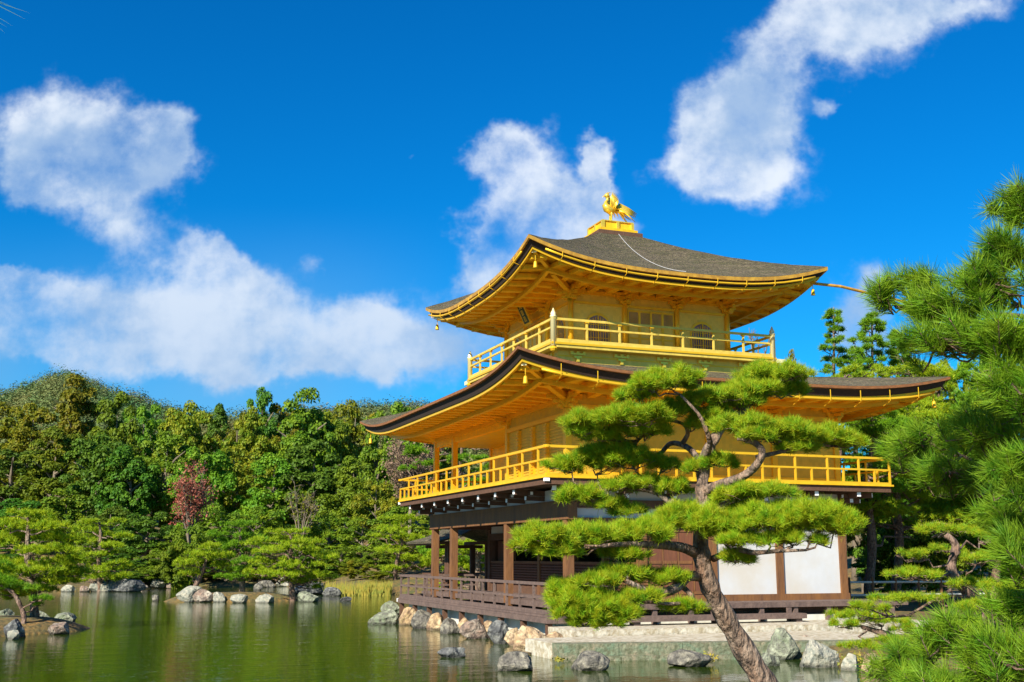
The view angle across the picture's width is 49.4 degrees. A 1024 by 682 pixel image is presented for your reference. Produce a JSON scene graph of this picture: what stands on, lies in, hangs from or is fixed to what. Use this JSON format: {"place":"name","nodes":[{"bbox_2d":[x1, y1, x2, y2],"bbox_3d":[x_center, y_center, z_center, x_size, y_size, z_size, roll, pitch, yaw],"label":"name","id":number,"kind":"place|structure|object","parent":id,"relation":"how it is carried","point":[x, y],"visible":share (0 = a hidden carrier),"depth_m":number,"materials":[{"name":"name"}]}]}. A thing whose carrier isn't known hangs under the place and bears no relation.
{"place":"outdoors","nodes":[
{"label":"outdoors","id":0,"kind":"place"},
{"bbox_2d":[318,546,362,575],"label":"broadleaf tree","id":1,"kind":"object","parent":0,"point":[338,561],"visible":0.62,"depth_m":77.99,"materials":[{"name":"green plant"}]},
{"bbox_2d":[0,587,962,681],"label":"water","id":2,"kind":"structure","parent":0,"point":[141,636],"depth_m":25.68,"materials":[{"name":"green liquid"}]},
{"bbox_2d":[112,579,145,591],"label":"rock","id":3,"kind":"object","parent":2,"relation":"in","point":[128,585],"visible":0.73,"depth_m":68.98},
{"bbox_2d":[323,579,392,595],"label":"reeds","id":4,"kind":"object","parent":2,"relation":"on","point":[371,588],"visible":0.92,"depth_m":62.39,"materials":[{"name":"plant"}]},
{"bbox_2d":[368,610,399,624],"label":"rock","id":5,"kind":"object","parent":2,"relation":"on","point":[388,617],"visible":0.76,"depth_m":35.98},
{"bbox_2d":[411,609,430,628],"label":"rock","id":6,"kind":"object","parent":2,"relation":"in","point":[420,619],"visible":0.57,"depth_m":33.86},
{"bbox_2d":[406,529,487,599],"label":"fishing pavilion","id":7,"kind":"structure","parent":2,"relation":"on","point":[480,537],"depth_m":42.42,"materials":[{"name":"brown wood"}]},
{"bbox_2d":[440,618,459,633],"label":"rock","id":8,"kind":"object","parent":2,"relation":"on","point":[449,626],"visible":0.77,"depth_m":31.67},
{"bbox_2d":[437,647,465,657],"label":"rock","id":9,"kind":"object","parent":2,"relation":"on","point":[453,652],"visible":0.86,"depth_m":24.18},
{"bbox_2d":[459,619,489,638],"bbox_3d":[-1.022,7.822,29.890,0.821,0.710,0.563,4,-12,-21],"label":"rock","id":10,"kind":"object","parent":2,"relation":"in","point":[473,629],"visible":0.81,"depth_m":29.67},
{"bbox_2d":[487,620,508,643],"bbox_3d":[-0.336,7.450,28.073,0.543,0.812,0.410,-7,-13,32],"label":"rock","id":11,"kind":"object","parent":2,"relation":"in","point":[497,631],"visible":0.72,"depth_m":27.97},
{"bbox_2d":[497,651,532,670],"bbox_3d":[0.062,6.228,21.439,0.667,0.483,0.524,-1,-11,4],"label":"rock","id":12,"kind":"object","parent":2,"relation":"in","point":[515,661],"visible":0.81,"depth_m":21.29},
{"bbox_2d":[513,625,548,652],"bbox_3d":[0.466,6.989,25.598,0.846,0.858,0.592,-4,-11,18],"label":"rock","id":13,"kind":"object","parent":2,"relation":"in","point":[523,632],"visible":0.52,"depth_m":25.56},
{"bbox_2d":[571,650,609,670],"bbox_3d":[1.516,6.274,21.621,0.679,0.514,0.728,4,-12,-21],"label":"rock","id":14,"kind":"object","parent":2,"relation":"on","point":[587,660],"visible":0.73,"depth_m":21.36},
{"bbox_2d":[667,649,711,666],"bbox_3d":[3.542,6.392,22.293,0.811,0.409,0.790,4,-12,-21],"label":"rock","id":15,"kind":"object","parent":2,"relation":"on","point":[685,658],"visible":0.85,"depth_m":22.09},
{"bbox_2d":[765,627,798,659],"bbox_3d":[5.754,6.517,23.793,0.750,0.771,0.490,-1,-11,4],"label":"rock","id":16,"kind":"object","parent":2,"relation":"in","point":[782,644],"visible":0.81,"depth_m":23.61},
{"bbox_2d":[800,640,838,667],"bbox_3d":[6.110,6.342,22.192,0.786,0.762,0.598,4,-12,-21],"label":"rock","id":17,"kind":"object","parent":2,"relation":"in","point":[816,654],"visible":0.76,"depth_m":22.00,"materials":[{"name":"stone"}]},
{"bbox_2d":[0,395,1023,676],"bbox_3d":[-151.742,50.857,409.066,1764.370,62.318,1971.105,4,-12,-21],"label":"ground","id":18,"kind":"structure","parent":0,"point":[36,625],"depth_m":57.77,"materials":[{"name":"plant"}]},
{"bbox_2d":[0,401,38,487],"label":"broadleaf tree","id":19,"kind":"object","parent":18,"relation":"on","point":[8,421],"visible":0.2,"depth_m":131.54,"materials":[{"name":"green plant"}]},
{"bbox_2d":[0,498,43,551],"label":"broadleaf tree","id":20,"kind":"object","parent":18,"relation":"on","point":[25,504],"visible":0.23,"depth_m":90.45,"materials":[{"name":"green plant"}]},
{"bbox_2d":[0,559,55,623],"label":"pine tree","id":21,"kind":"object","parent":18,"relation":"on","point":[8,581],"visible":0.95,"depth_m":31.96,"materials":[{"name":"green plant"}]},
{"bbox_2d":[0,403,57,494],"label":"broadleaf tree","id":22,"kind":"object","parent":18,"relation":"on","point":[21,433],"visible":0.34,"depth_m":127.25,"materials":[{"name":"green plant"}]},
{"bbox_2d":[0,446,59,517],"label":"broadleaf tree","id":23,"kind":"object","parent":18,"relation":"on","point":[8,490],"visible":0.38,"depth_m":106.59,"materials":[{"name":"green plant"}]},
{"bbox_2d":[0,507,98,616],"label":"pine tree","id":24,"kind":"object","parent":18,"relation":"on","point":[27,527],"visible":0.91,"depth_m":33.39,"materials":[{"name":"green plant"}]},
{"bbox_2d":[12,425,90,522],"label":"broadleaf tree","id":25,"kind":"object","parent":18,"relation":"on","point":[48,478],"visible":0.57,"depth_m":104.81,"materials":[{"name":"green plant"}]},
{"bbox_2d":[32,488,91,554],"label":"broadleaf tree","id":26,"kind":"object","parent":18,"relation":"on","point":[56,506],"visible":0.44,"depth_m":88.48,"materials":[{"name":"green plant"}]},
{"bbox_2d":[41,372,100,496],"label":"broadleaf tree","id":27,"kind":"object","parent":18,"relation":"on","point":[80,403],"visible":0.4,"depth_m":121.34,"materials":[{"name":"green plant"}]},
{"bbox_2d":[60,517,134,591],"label":"pine tree","id":28,"kind":"object","parent":18,"relation":"on","point":[97,562],"visible":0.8,"depth_m":68.94,"materials":[{"name":"green plant"}]},
{"bbox_2d":[58,432,139,537],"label":"broadleaf tree","id":29,"kind":"object","parent":18,"relation":"on","point":[94,453],"visible":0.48,"depth_m":100.03,"materials":[{"name":"green plant"}]},
{"bbox_2d":[72,506,143,560],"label":"broadleaf tree","id":30,"kind":"object","parent":18,"relation":"on","point":[114,511],"visible":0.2,"depth_m":86.81,"materials":[{"name":"green plant"}]},
{"bbox_2d":[85,390,142,496],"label":"broadleaf tree","id":31,"kind":"object","parent":18,"relation":"on","point":[109,409],"visible":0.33,"depth_m":119.99,"materials":[{"name":"green plant"}]},
{"bbox_2d":[102,547,146,577],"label":"shrub","id":32,"kind":"object","parent":18,"relation":"on","point":[129,555],"visible":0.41,"depth_m":78.41,"materials":[{"name":"green plant"}]},
{"bbox_2d":[89,444,163,540],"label":"broadleaf tree","id":33,"kind":"object","parent":18,"relation":"on","point":[142,503],"visible":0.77,"depth_m":98.25,"materials":[{"name":"green plant"}]},
{"bbox_2d":[121,403,164,473],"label":"broadleaf tree","id":34,"kind":"object","parent":18,"relation":"on","point":[143,413],"visible":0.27,"depth_m":127.42,"materials":[{"name":"green plant"}]},
{"bbox_2d":[113,511,184,565],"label":"broadleaf tree","id":35,"kind":"object","parent":18,"relation":"on","point":[134,520],"visible":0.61,"depth_m":83.78,"materials":[{"name":"green plant"}]},
{"bbox_2d":[126,553,173,581],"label":"shrub","id":36,"kind":"object","parent":18,"relation":"on","point":[152,566],"visible":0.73,"depth_m":76.66,"materials":[{"name":"green plant"}]},
{"bbox_2d":[126,431,208,541],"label":"broadleaf tree","id":37,"kind":"object","parent":18,"relation":"on","point":[168,460],"visible":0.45,"depth_m":102.93,"materials":[{"name":"green plant"}]},
{"bbox_2d":[153,540,191,588],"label":"shrub","id":38,"kind":"object","parent":18,"relation":"on","point":[166,577],"visible":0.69,"depth_m":75.99,"materials":[{"name":"green plant"}]},
{"bbox_2d":[152,400,221,527],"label":"broadleaf tree","id":39,"kind":"object","parent":18,"relation":"on","point":[187,426],"visible":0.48,"depth_m":117.18,"materials":[{"name":"green plant"}]},
{"bbox_2d":[163,522,211,588],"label":"shrub","id":40,"kind":"object","parent":18,"relation":"on","point":[177,534],"visible":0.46,"depth_m":76.96,"materials":[{"name":"green plant"}]},
{"bbox_2d":[167,458,218,543],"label":"maple tree","id":41,"kind":"object","parent":18,"relation":"on","point":[187,503],"visible":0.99,"depth_m":80.94,"materials":[{"name":"red plant"}]},
{"bbox_2d":[163,446,238,530],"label":"broadleaf tree","id":42,"kind":"object","parent":18,"relation":"on","point":[225,480],"visible":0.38,"depth_m":98.34,"materials":[{"name":"green plant"}]},
{"bbox_2d":[171,540,234,585],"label":"pine tree","id":43,"kind":"object","parent":18,"relation":"on","point":[205,554],"visible":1,"depth_m":54.39,"materials":[{"name":"green plant"}]},
{"bbox_2d":[199,403,230,487],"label":"broadleaf tree","id":44,"kind":"object","parent":18,"relation":"on","point":[220,417],"visible":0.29,"depth_m":132.06,"materials":[{"name":"green plant"}]},
{"bbox_2d":[185,502,255,570],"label":"broadleaf tree","id":45,"kind":"object","parent":18,"relation":"on","point":[215,509],"visible":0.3,"depth_m":85.64,"materials":[{"name":"green plant"}]},
{"bbox_2d":[201,446,256,533],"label":"broadleaf tree","id":46,"kind":"object","parent":18,"relation":"on","point":[244,473],"visible":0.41,"depth_m":100.45,"materials":[{"name":"green plant"}]},
{"bbox_2d":[211,410,261,475],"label":"broadleaf tree","id":47,"kind":"object","parent":18,"relation":"on","point":[233,435],"visible":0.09,"depth_m":120.31,"materials":[{"name":"green plant"}]},
{"bbox_2d":[206,518,273,590],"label":"pine tree","id":48,"kind":"object","parent":18,"relation":"on","point":[240,561],"visible":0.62,"depth_m":59.77,"materials":[{"name":"green plant"}]},
{"bbox_2d":[0,363,488,501],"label":"hill forest","id":49,"kind":"object","parent":18,"relation":"on","point":[40,392],"visible":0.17,"depth_m":331.69,"materials":[{"name":"plant"}]},
{"bbox_2d":[220,405,281,511],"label":"broadleaf tree","id":50,"kind":"object","parent":18,"relation":"on","point":[259,446],"visible":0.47,"depth_m":111.49,"materials":[{"name":"green plant"}]},
{"bbox_2d":[228,506,289,563],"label":"broadleaf tree","id":51,"kind":"object","parent":18,"relation":"on","point":[274,520],"visible":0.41,"depth_m":85.60,"materials":[{"name":"green plant"}]},
{"bbox_2d":[238,387,284,525],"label":"broadleaf tree","id":52,"kind":"object","parent":18,"relation":"on","point":[264,400],"visible":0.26,"depth_m":124.45,"materials":[{"name":"green plant"}]},
{"bbox_2d":[232,452,311,553],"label":"broadleaf tree","id":53,"kind":"object","parent":18,"relation":"on","point":[267,501],"visible":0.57,"depth_m":97.65,"materials":[{"name":"green plant"}]},
{"bbox_2d":[267,402,305,476],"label":"broadleaf tree","id":54,"kind":"object","parent":18,"relation":"on","point":[278,409],"visible":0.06,"depth_m":125.31,"materials":[{"name":"green plant"}]},
{"bbox_2d":[240,525,339,600],"bbox_3d":[-10.957,11.041,54.981,4.862,3.860,4.192,4,-12,-21],"label":"pine tree","id":55,"kind":"object","parent":18,"relation":"on","point":[291,571],"visible":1,"depth_m":54.89,"materials":[{"name":"green plant"}]},
{"bbox_2d":[281,477,325,576],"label":"bare tree","id":56,"kind":"object","parent":18,"relation":"on","point":[305,506],"visible":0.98,"depth_m":82.04,"materials":[{"name":"grey plant"}]},
{"bbox_2d":[271,386,336,534],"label":"broadleaf tree","id":57,"kind":"object","parent":18,"relation":"on","point":[308,431],"visible":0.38,"depth_m":113.77,"materials":[{"name":"green plant"}]},
{"bbox_2d":[276,439,344,540],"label":"broadleaf tree","id":58,"kind":"object","parent":18,"relation":"on","point":[308,474],"visible":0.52,"depth_m":98.21,"materials":[{"name":"green plant"}]},
{"bbox_2d":[295,512,364,569],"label":"broadleaf tree","id":59,"kind":"object","parent":18,"relation":"on","point":[329,536],"visible":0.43,"depth_m":83.91,"materials":[{"name":"green plant"}]},
{"bbox_2d":[312,409,358,527],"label":"broadleaf tree","id":60,"kind":"object","parent":18,"relation":"on","point":[338,428],"visible":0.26,"depth_m":117.06,"materials":[{"name":"green plant"}]},
{"bbox_2d":[315,455,380,541],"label":"broadleaf tree","id":61,"kind":"object","parent":18,"relation":"on","point":[349,485],"visible":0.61,"depth_m":96.03,"materials":[{"name":"green plant"}]},
{"bbox_2d":[325,399,376,517],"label":"broadleaf tree","id":62,"kind":"object","parent":18,"relation":"on","point":[355,415],"visible":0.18,"depth_m":123.99,"materials":[{"name":"green plant"}]},
{"bbox_2d":[338,559,369,578],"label":"shrub","id":63,"kind":"object","parent":18,"relation":"on","point":[351,572],"visible":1,"depth_m":70.15,"materials":[{"name":"green plant"}]},
{"bbox_2d":[335,517,393,567],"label":"pine tree","id":64,"kind":"object","parent":18,"relation":"on","point":[354,530],"visible":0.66,"depth_m":82.33,"materials":[{"name":"green plant"}]},
{"bbox_2d":[348,479,399,544],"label":"broadleaf tree","id":65,"kind":"object","parent":18,"relation":"on","point":[390,501],"visible":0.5,"depth_m":92.35,"materials":[{"name":"green plant"}]},
{"bbox_2d":[356,410,396,529],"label":"broadleaf tree","id":66,"kind":"object","parent":18,"relation":"on","point":[372,454],"visible":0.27,"depth_m":110.90,"materials":[{"name":"green plant"}]},
{"bbox_2d":[357,547,403,573],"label":"shrub","id":67,"kind":"object","parent":18,"relation":"on","point":[383,560],"visible":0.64,"depth_m":72.36,"materials":[{"name":"green plant"}]},
{"bbox_2d":[376,505,418,546],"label":"pine tree","id":68,"kind":"object","parent":18,"relation":"on","point":[391,513],"visible":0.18,"depth_m":84.80,"materials":[{"name":"green plant"}]},
{"bbox_2d":[371,513,439,579],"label":"pine tree","id":69,"kind":"object","parent":18,"relation":"on","point":[398,523],"visible":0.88,"depth_m":67.94,"materials":[{"name":"green plant"}]},
{"bbox_2d":[379,401,432,515],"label":"broadleaf tree","id":70,"kind":"object","parent":18,"relation":"on","point":[397,407],"visible":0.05,"depth_m":127.50,"materials":[{"name":"green plant"}]},
{"bbox_2d":[381,438,448,564],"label":"bare tree","id":71,"kind":"object","parent":18,"relation":"on","point":[398,461],"visible":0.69,"depth_m":81.02,"materials":[{"name":"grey plant"}]},
{"bbox_2d":[390,514,460,561],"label":"pine tree","id":72,"kind":"object","parent":18,"relation":"on","point":[423,529],"visible":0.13,"depth_m":81.54,"materials":[{"name":"green plant"}]},
{"bbox_2d":[405,405,468,520],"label":"broadleaf tree","id":73,"kind":"object","parent":18,"relation":"on","point":[445,464],"visible":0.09,"depth_m":136.16,"materials":[{"name":"green plant"}]},
{"bbox_2d":[398,444,488,576],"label":"pine tree","id":74,"kind":"object","parent":18,"relation":"on","point":[412,450],"visible":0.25,"depth_m":65.73,"materials":[{"name":"green plant"}]},
{"bbox_2d":[419,530,484,590],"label":"pine tree","id":75,"kind":"object","parent":18,"relation":"on","point":[479,562],"visible":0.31,"depth_m":57.98,"materials":[{"name":"green plant"}]},
{"bbox_2d":[506,356,871,681],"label":"pine tree","id":76,"kind":"object","parent":18,"relation":"on","point":[576,600],"visible":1,"depth_m":10.68,"materials":[{"name":"green plant"}]},
{"bbox_2d":[525,618,923,660],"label":"stone terrace","id":77,"kind":"structure","parent":18,"relation":"on","point":[645,642],"depth_m":25.19,"materials":[{"name":"stone"}]},
{"bbox_2d":[360,219,949,634],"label":"golden pavilion","id":78,"kind":"structure","parent":77,"relation":"on","point":[609,305],"depth_m":32.55,"materials":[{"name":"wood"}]},
{"bbox_2d":[585,313,610,341],"bbox_3d":[2.608,-0.366,33.716,0.859,1.017,0.062,4,-12,-21],"label":"bell window","id":79,"kind":"structure","parent":78,"relation":"in","point":[592,335],"depth_m":33.72,"materials":[{"name":"gold metal"}]},
{"bbox_2d":[602,192,636,221],"bbox_3d":[3.669,-4.455,37.892,1.310,1.172,0.525,4,-12,-21],"label":"phoenix statue","id":80,"kind":"object","parent":78,"relation":"on","point":[611,206],"visible":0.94,"depth_m":37.75,"materials":[{"name":"gold metal"}]},
{"bbox_2d":[628,310,639,343],"bbox_3d":[3.738,-0.330,34.159,0.400,1.265,0.045,4,-12,-21],"label":"panel door","id":81,"kind":"structure","parent":78,"relation":"in","point":[633,315],"depth_m":34.18,"materials":[{"name":"gold metal"}]},
{"bbox_2d":[640,311,650,344],"bbox_3d":[4.111,-0.303,34.300,0.400,1.265,0.045,4,-12,-21],"label":"panel door","id":82,"kind":"structure","parent":78,"relation":"in","point":[645,316],"depth_m":34.32,"materials":[{"name":"gold metal"}]},
{"bbox_2d":[651,312,662,345],"bbox_3d":[4.485,-0.276,34.440,0.400,1.265,0.045,4,-12,-21],"label":"panel door","id":83,"kind":"structure","parent":78,"relation":"in","point":[656,317],"depth_m":34.47,"materials":[{"name":"gold metal"}]},
{"bbox_2d":[663,313,674,346],"bbox_3d":[4.858,-0.249,34.581,0.400,1.265,0.045,4,-12,-21],"label":"panel door","id":84,"kind":"structure","parent":78,"relation":"in","point":[668,318],"depth_m":34.60,"materials":[{"name":"gold metal"}]},
{"bbox_2d":[662,527,677,594],"bbox_3d":[4.206,5.868,29.732,0.455,1.798,0.080,4,-12,-21],"label":"door","id":85,"kind":"structure","parent":78,"relation":"in","point":[669,557],"depth_m":29.73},
{"bbox_2d":[676,527,693,594],"bbox_3d":[4.640,5.900,29.896,0.455,1.798,0.080,4,-12,-21],"label":"door","id":86,"kind":"structure","parent":78,"relation":"in","point":[684,560],"depth_m":29.89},
{"bbox_2d":[690,321,714,349],"bbox_3d":[5.994,-0.119,34.991,0.859,1.017,0.062,4,-12,-21],"label":"bell window","id":87,"kind":"structure","parent":78,"relation":"in","point":[695,343],"depth_m":34.98,"materials":[{"name":"gold metal"}]},
{"bbox_2d":[818,307,850,375],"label":"conifer","id":88,"kind":"object","parent":18,"relation":"on","point":[834,341],"visible":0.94,"depth_m":65.66,"materials":[{"name":"green plant"}]},
{"bbox_2d":[843,336,866,580],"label":"conifer","id":89,"kind":"object","parent":18,"relation":"on","point":[853,357],"visible":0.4,"depth_m":69.89,"materials":[{"name":"green plant"}]},
{"bbox_2d":[841,454,883,592],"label":"broadleaf tree","id":90,"kind":"object","parent":18,"relation":"on","point":[852,551],"visible":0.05,"depth_m":52.73,"materials":[{"name":"green plant"}]},
{"bbox_2d":[831,361,895,552],"bbox_3d":[15.947,6.502,51.457,5.594,10.814,5.971,10,-15,-43],"label":"pine tree","id":91,"kind":"object","parent":18,"relation":"on","point":[847,369],"visible":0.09,"depth_m":50.44,"materials":[{"name":"green plant"}]},
{"bbox_2d":[849,310,889,584],"bbox_3d":[20.147,5.806,61.367,2.432,15.503,4.198,-5,-12,25],"label":"conifer","id":92,"kind":"object","parent":18,"relation":"on","point":[871,319],"visible":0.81,"depth_m":61.38,"materials":[{"name":"green plant"}]},
{"bbox_2d":[839,410,917,598],"bbox_3d":[12.236,5.635,37.944,3.902,7.144,7.165,-5,-12,23],"label":"pine tree","id":93,"kind":"object","parent":18,"relation":"on","point":[875,429],"visible":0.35,"depth_m":37.53,"materials":[{"name":"green plant"}]},
{"bbox_2d":[850,551,916,593],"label":"broadleaf tree","id":94,"kind":"object","parent":18,"relation":"on","point":[861,565],"visible":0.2,"depth_m":44.91,"materials":[{"name":"green plant"}]},
{"bbox_2d":[825,606,942,672],"bbox_3d":[5.835,5.440,17.063,2.213,2.709,1.326,4,-12,-21],"label":"pine tree","id":95,"kind":"object","parent":18,"relation":"on","point":[851,621],"visible":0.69,"depth_m":17.26,"materials":[{"name":"green plant"}]},
{"bbox_2d":[861,514,915,593],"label":"broadleaf tree","id":96,"kind":"object","parent":18,"relation":"on","point":[885,553],"visible":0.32,"depth_m":42.70,"materials":[{"name":"green plant"}]},
{"bbox_2d":[883,329,912,377],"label":"conifer","id":97,"kind":"object","parent":18,"relation":"on","point":[892,362],"visible":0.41,"depth_m":63.63,"materials":[{"name":"green plant"}]},
{"bbox_2d":[860,361,962,590],"bbox_3d":[20.171,6.613,55.411,8.592,12.188,6.088,4,-12,-21],"label":"pine tree","id":98,"kind":"object","parent":18,"relation":"on","point":[885,374],"visible":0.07,"depth_m":56.30,"materials":[{"name":"green plant"}]},
{"bbox_2d":[847,394,978,605],"bbox_3d":[13.989,5.458,39.396,4.427,8.063,5.963,-6,-12,26],"label":"pine tree","id":99,"kind":"object","parent":18,"relation":"on","point":[895,510],"visible":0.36,"depth_m":39.43,"materials":[{"name":"green plant"}]},
{"bbox_2d":[848,577,986,609],"bbox_3d":[13.112,8.262,35.834,5.228,1.300,0.087,3,-11,-17],"label":"bamboo fence","id":100,"kind":"object","parent":18,"relation":"on","point":[895,582],"visible":0.3,"depth_m":35.65,"materials":[{"name":"wood"}]},
{"bbox_2d":[868,358,983,600],"bbox_3d":[16.336,5.613,43.853,6.041,9.460,6.032,4,-12,-21],"label":"pine tree","id":101,"kind":"object","parent":18,"relation":"on","point":[931,367],"visible":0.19,"depth_m":42.43,"materials":[{"name":"green plant"}]},
{"bbox_2d":[847,519,1022,681],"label":"pine tree","id":102,"kind":"object","parent":18,"relation":"on","point":[963,586],"visible":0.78,"depth_m":15.94,"materials":[{"name":"green plant"}]},
{"bbox_2d":[851,161,1023,681],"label":"pine tree","id":103,"kind":"object","parent":18,"relation":"on","point":[977,645],"visible":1,"depth_m":4.96,"materials":[{"name":"green plant"}]},
{"bbox_2d":[903,516,973,602],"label":"tree","id":104,"kind":"object","parent":18,"relation":"on","point":[938,558],"visible":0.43,"depth_m":40.77,"materials":[{"name":"green plant"}]},
{"bbox_2d":[925,357,1023,596],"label":"pine tree","id":105,"kind":"object","parent":18,"relation":"on","point":[960,375],"visible":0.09,"depth_m":41.96,"materials":[{"name":"green plant"}]},
{"bbox_2d":[946,494,1023,584],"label":"tree","id":106,"kind":"object","parent":18,"relation":"on","point":[970,538],"visible":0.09,"depth_m":46.77,"materials":[{"name":"green plant"}]},
{"bbox_2d":[0,0,1023,471],"label":"sky","id":107,"kind":"structure","parent":0,"point":[208,203],"materials":[{"name":"blue"}]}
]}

